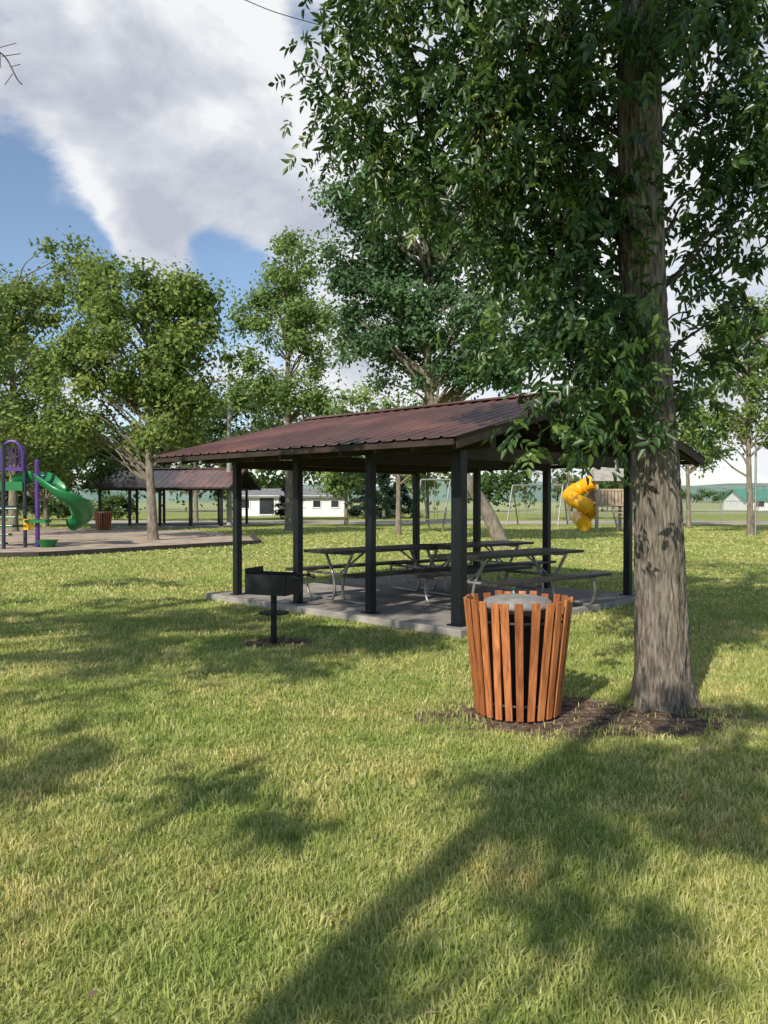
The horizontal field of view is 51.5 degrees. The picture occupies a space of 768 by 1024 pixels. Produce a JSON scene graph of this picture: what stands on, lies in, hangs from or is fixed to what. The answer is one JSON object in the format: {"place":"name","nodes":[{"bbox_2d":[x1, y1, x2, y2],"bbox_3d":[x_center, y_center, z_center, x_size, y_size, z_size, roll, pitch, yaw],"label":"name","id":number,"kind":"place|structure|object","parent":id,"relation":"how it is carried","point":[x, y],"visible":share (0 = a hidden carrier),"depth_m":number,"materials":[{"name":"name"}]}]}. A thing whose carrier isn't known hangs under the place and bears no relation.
{"place":"outdoors","nodes":[
{"label":"outdoors","id":0,"kind":"place"},
{"bbox_2d":[242,495,283,515],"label":"walls","id":1,"kind":"structure","parent":0,"point":[253,510],"depth_m":77.00,"materials":[{"name":"white paint"}]},
{"bbox_2d":[232,489,282,497],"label":"roof","id":2,"kind":"structure","parent":1,"relation":"on","point":[267,492],"depth_m":78.13,"materials":[{"name":"grey"}]},
{"bbox_2d":[242,498,273,513],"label":"windows and doors","id":3,"kind":"structure","parent":1,"relation":"in","point":[266,507],"depth_m":76.95,"materials":[{"name":"grey glass"}]},
{"bbox_2d":[242,495,274,514],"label":"trim","id":4,"kind":"structure","parent":1,"relation":"attached to","point":[259,505],"depth_m":76.94,"materials":[{"name":"white paint"}]},
{"bbox_2d":[280,488,350,516],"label":"white garage","id":5,"kind":"structure","parent":0,"point":[315,504],"depth_m":75.00,"materials":[{"name":"white paint"}]},
{"bbox_2d":[313,501,338,506],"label":"windows and doors","id":6,"kind":"structure","parent":5,"relation":"in","point":[315,503],"depth_m":74.95,"materials":[{"name":"grey glass"}]},
{"bbox_2d":[245,0,467,61],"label":"power line","id":7,"kind":"object","parent":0,"point":[290,16],"visible":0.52,"depth_m":25.98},
{"bbox_2d":[0,502,767,1023],"bbox_3d":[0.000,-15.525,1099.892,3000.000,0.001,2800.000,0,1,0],"label":"ground","id":8,"kind":"structure","parent":0,"point":[586,708],"depth_m":4.17,"materials":[{"name":"green plant"}]},
{"bbox_2d":[0,290,39,445],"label":"maple tree","id":9,"kind":"object","parent":8,"relation":"on","point":[5,363],"visible":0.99,"depth_m":33.55,"materials":[{"name":"green plant"}]},
{"bbox_2d":[0,440,94,548],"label":"playground tower","id":10,"kind":"structure","parent":8,"relation":"on","point":[82,510],"depth_m":26.61,"materials":[{"name":"green plastic"}]},
{"bbox_2d":[33,459,44,546],"bbox_3d":[-11.561,-0.291,26.699,0.380,2.950,0.260,0,1,0],"label":"playground post","id":11,"kind":"object","parent":10,"relation":"attached to","point":[37,502],"visible":0.99,"depth_m":26.64,"materials":[{"name":"purple metal"}]},
{"bbox_2d":[0,226,128,531],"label":"maple tree","id":12,"kind":"object","parent":8,"relation":"on","point":[32,297],"visible":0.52,"depth_m":39.29,"materials":[{"name":"green plant"}]},
{"bbox_2d":[0,419,144,526],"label":"willow tree","id":13,"kind":"object","parent":8,"relation":"on","point":[104,470],"visible":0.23,"depth_m":45.86,"materials":[{"name":"green plant"}]},
{"bbox_2d":[0,491,145,519],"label":"hedge","id":14,"kind":"object","parent":8,"relation":"on","point":[62,510],"visible":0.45,"depth_m":61.86,"materials":[{"name":"green plant"}]},
{"bbox_2d":[94,511,111,529],"bbox_3d":[-14.638,0.446,41.544,0.910,0.971,0.909,0,1,0],"label":"trash bin","id":15,"kind":"object","parent":8,"relation":"on","point":[103,519],"visible":0.97,"depth_m":41.27,"materials":[{"name":"brown wood"}]},
{"bbox_2d":[0,528,252,551],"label":"playground mulch bed","id":16,"kind":"object","parent":8,"relation":"on","point":[82,538],"visible":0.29,"depth_m":32.68,"materials":[{"name":"beige sand"}]},
{"bbox_2d":[0,534,260,557],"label":"timber edging","id":17,"kind":"object","parent":8,"relation":"on","point":[256,539],"visible":0.92,"depth_m":24.05,"materials":[{"name":"brown wood"}]},
{"bbox_2d":[10,249,257,539],"bbox_3d":[-9.560,-4.564,31.426,8.173,11.570,6.789,1,1,32],"label":"maple tree","id":18,"kind":"object","parent":8,"relation":"on","point":[169,387],"visible":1,"depth_m":30.59,"materials":[{"name":"green plant"}]},
{"bbox_2d":[79,468,260,527],"bbox_3d":[-12.521,-0.895,47.907,8.830,3.498,6.520,0,1,7],"label":"picnic shelter","id":19,"kind":"object","parent":8,"relation":"on","point":[218,480],"visible":0.77,"depth_m":45.97,"materials":[{"name":"metal"}]},
{"bbox_2d":[90,389,297,521],"bbox_3d":[-14.318,-4.336,58.062,15.878,10.263,8.871,0,1,0],"label":"willow tree","id":20,"kind":"object","parent":8,"relation":"on","point":[258,424],"visible":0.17,"depth_m":57.63,"materials":[{"name":"green plant"}]},
{"bbox_2d":[214,375,237,524],"bbox_3d":[-9.130,-3.631,46.949,1.800,9.000,0.320,0,1,0],"label":"utility pole","id":21,"kind":"object","parent":8,"relation":"on","point":[229,501],"visible":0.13,"depth_m":46.85,"materials":[{"name":"brown wood"}]},
{"bbox_2d":[245,566,315,642],"bbox_3d":[-1.151,1.042,8.855,0.680,0.840,0.400,0,1,22],"label":"park grill","id":22,"kind":"object","parent":8,"relation":"on","point":[272,584],"visible":1,"depth_m":8.77,"materials":[{"name":"black paint"}]},
{"bbox_2d":[213,225,354,529],"bbox_3d":[-5.476,-6.931,41.103,8.232,15.985,6.110,0,1,-27],"label":"cottonwood tree","id":23,"kind":"object","parent":8,"relation":"on","point":[299,318],"visible":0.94,"depth_m":40.81,"materials":[{"name":"green plant"}]},
{"bbox_2d":[271,471,304,518],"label":"spruce tree","id":24,"kind":"object","parent":8,"relation":"on","point":[280,512],"visible":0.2,"depth_m":65.79,"materials":[{"name":"green plant"}]},
{"bbox_2d":[304,403,378,523],"bbox_3d":[-2.624,-3.125,51.665,5.486,8.040,6.244,0,1,0],"label":"linden tree","id":25,"kind":"object","parent":8,"relation":"on","point":[336,485],"visible":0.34,"depth_m":51.70,"materials":[{"name":"green plant"}]},
{"bbox_2d":[343,473,380,517],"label":"spruce tree","id":26,"kind":"object","parent":8,"relation":"on","point":[353,511],"visible":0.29,"depth_m":71.20,"materials":[{"name":"green plant"}]},
{"bbox_2d":[357,474,406,518],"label":"spruce tree","id":27,"kind":"object","parent":8,"relation":"on","point":[383,480],"visible":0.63,"depth_m":65.52,"materials":[{"name":"green plant"}]},
{"bbox_2d":[313,370,451,534],"bbox_3d":[0.483,-2.626,35.998,7.227,7.530,5.705,0,1,0],"label":"boxelder tree","id":28,"kind":"object","parent":8,"relation":"on","point":[363,398],"visible":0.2,"depth_m":35.15,"materials":[{"name":"green plant"}]},
{"bbox_2d":[6,409,763,511],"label":"distant trees","id":29,"kind":"object","parent":8,"relation":"on","point":[489,485],"visible":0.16,"depth_m":105.62,"materials":[{"name":"green plant"}]},
{"bbox_2d":[15,606,765,1017],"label":"leaf litter","id":30,"kind":"object","parent":8,"relation":"on","point":[91,992],"visible":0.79,"depth_m":5.62,"materials":[{"name":"brown plant"}]},
{"bbox_2d":[377,475,424,517],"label":"spruce tree","id":31,"kind":"object","parent":8,"relation":"on","point":[406,498],"visible":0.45,"depth_m":69.67,"materials":[{"name":"green plant"}]},
{"bbox_2d":[298,152,549,547],"bbox_3d":[1.698,-5.359,26.439,9.022,13.612,5.703,0,1,0],"label":"ash tree","id":32,"kind":"object","parent":8,"relation":"on","point":[385,276],"visible":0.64,"depth_m":26.03,"materials":[{"name":"green plant"}]},
{"bbox_2d":[400,472,448,521],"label":"linden tree","id":33,"kind":"object","parent":8,"relation":"on","point":[430,483],"visible":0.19,"depth_m":57.85,"materials":[{"name":"green plant"}]},
{"bbox_2d":[151,385,705,637],"bbox_3d":[0.813,-0.175,12.911,6.240,3.148,6.590,1,1,44],"label":"picnic shelter","id":34,"kind":"object","parent":8,"relation":"on","point":[416,441],"visible":0.8,"depth_m":11.53,"materials":[{"name":"metal"}]},
{"bbox_2d":[285,544,471,605],"bbox_3d":[-0.020,0.927,12.266,2.450,0.766,1.695,-1,1,-40],"label":"picnic table","id":35,"kind":"object","parent":34,"relation":"on","point":[352,551],"visible":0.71,"depth_m":11.97,"materials":[{"name":"black metal"}]},
{"bbox_2d":[390,540,555,594],"bbox_3d":[1.500,0.909,13.416,2.300,0.766,1.695,-1,1,-40],"label":"picnic table","id":36,"kind":"object","parent":34,"relation":"on","point":[490,544],"visible":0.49,"depth_m":13.32,"materials":[{"name":"black metal"}]},
{"bbox_2d":[404,548,611,608],"bbox_3d":[1.760,0.944,11.166,2.450,0.766,1.695,-1,1,-40],"label":"picnic table","id":37,"kind":"object","parent":34,"relation":"on","point":[484,556],"visible":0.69,"depth_m":11.07,"materials":[{"name":"black metal"}]},
{"bbox_2d":[412,479,450,528],"bbox_3d":[2.867,-0.449,43.998,1.519,2.759,2.930,0,1,29],"label":"swing set","id":38,"kind":"object","parent":8,"relation":"on","point":[426,512],"visible":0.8,"depth_m":43.98,"materials":[{"name":"silver metal"}]},
{"bbox_2d":[268,0,767,713],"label":"ash tree","id":39,"kind":"object","parent":8,"relation":"on","point":[618,342],"visible":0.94,"depth_m":6.07,"materials":[{"name":"green plant"}]},
{"bbox_2d":[463,590,572,721],"bbox_3d":[1.000,1.055,5.968,0.812,0.867,0.809,0,1,0],"label":"trash bin","id":40,"kind":"object","parent":8,"relation":"on","point":[518,646],"visible":1,"depth_m":5.71,"materials":[{"name":"brown wood"}]},
{"bbox_2d":[506,485,567,525],"bbox_3d":[9.652,-0.442,49.999,4.241,2.560,1.894,0,1,0],"label":"swing set","id":41,"kind":"object","parent":8,"relation":"on","point":[512,488],"visible":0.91,"depth_m":49.94,"materials":[{"name":"silver metal"}]},
{"bbox_2d":[509,391,570,520],"bbox_3d":[12.132,-4.360,60.357,8.633,10.239,7.511,0,1,0],"label":"ash tree","id":42,"kind":"object","parent":8,"relation":"on","point":[568,481],"visible":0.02,"depth_m":59.86,"materials":[{"name":"green plant"}]},
{"bbox_2d":[562,468,633,531],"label":"spiral slide tower","id":43,"kind":"structure","parent":8,"relation":"on","point":[585,513],"depth_m":40.80,"materials":[{"name":"yellow plastic"}]},
{"bbox_2d":[567,501,767,523],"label":"chain link fence","id":44,"kind":"object","parent":8,"relation":"on","point":[720,511],"visible":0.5,"depth_m":52.91,"materials":[{"name":"silver metal"}]},
{"bbox_2d":[674,383,744,527],"bbox_3d":[16.741,-3.159,43.978,5.425,8.356,4.538,0,1,0],"label":"ash tree","id":45,"kind":"object","parent":8,"relation":"on","point":[713,454],"visible":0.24,"depth_m":43.62,"materials":[{"name":"green plant"}]},
{"bbox_2d":[678,285,767,534],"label":"ash tree","id":46,"kind":"object","parent":8,"relation":"on","point":[751,390],"visible":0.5,"depth_m":35.87,"materials":[{"name":"green plant"}]},
{"bbox_2d":[754,446,767,534],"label":"backstop fence","id":47,"kind":"object","parent":8,"relation":"on","point":[755,500],"visible":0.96,"depth_m":35.96,"materials":[{"name":"grey metal"}]},
{"bbox_2d":[0,0,767,485],"label":"sky","id":48,"kind":"structure","parent":0,"point":[147,128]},
{"bbox_2d":[5,503,767,513],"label":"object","id":49,"kind":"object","parent":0,"point":[179,508],"depth_m":142.66,"materials":[{"name":"green plant"}]},
{"bbox_2d":[7,480,767,501],"bbox_3d":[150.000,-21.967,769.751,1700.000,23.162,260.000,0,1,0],"label":"hills","id":50,"kind":"structure","parent":0,"point":[441,490],"depth_m":650.68,"materials":[{"name":"green plant"}]},
{"bbox_2d":[54,520,767,523],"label":"gravel road","id":51,"kind":"structure","parent":0,"point":[384,522],"depth_m":55.52,"materials":[{"name":"grey gravel"}]},
{"bbox_2d":[723,491,767,509],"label":"walls","id":52,"kind":"structure","parent":0,"point":[734,498],"depth_m":121.68,"materials":[{"name":"white paint"}]},
{"bbox_2d":[720,489,767,500],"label":"roof","id":53,"kind":"structure","parent":52,"relation":"on","point":[742,493],"depth_m":120.27,"materials":[{"name":"green metal"}]},
{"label":"trim","id":54,"kind":"object","parent":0,"visible":0},
{"bbox_2d":[758,501,763,506],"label":"windows and doors","id":55,"kind":"structure","parent":54,"relation":"attached to","point":[759,503],"depth_m":117.95,"materials":[{"name":"grey glass"}]},
{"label":"ash tree","id":56,"kind":"object","parent":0,"visible":0},
{"bbox_2d":[0,43,21,84],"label":"bare branch","id":57,"kind":"object","parent":56,"relation":"attached to","point":[9,63],"visible":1,"depth_m":6.44,"materials":[{"name":"grey wood"}]}
]}

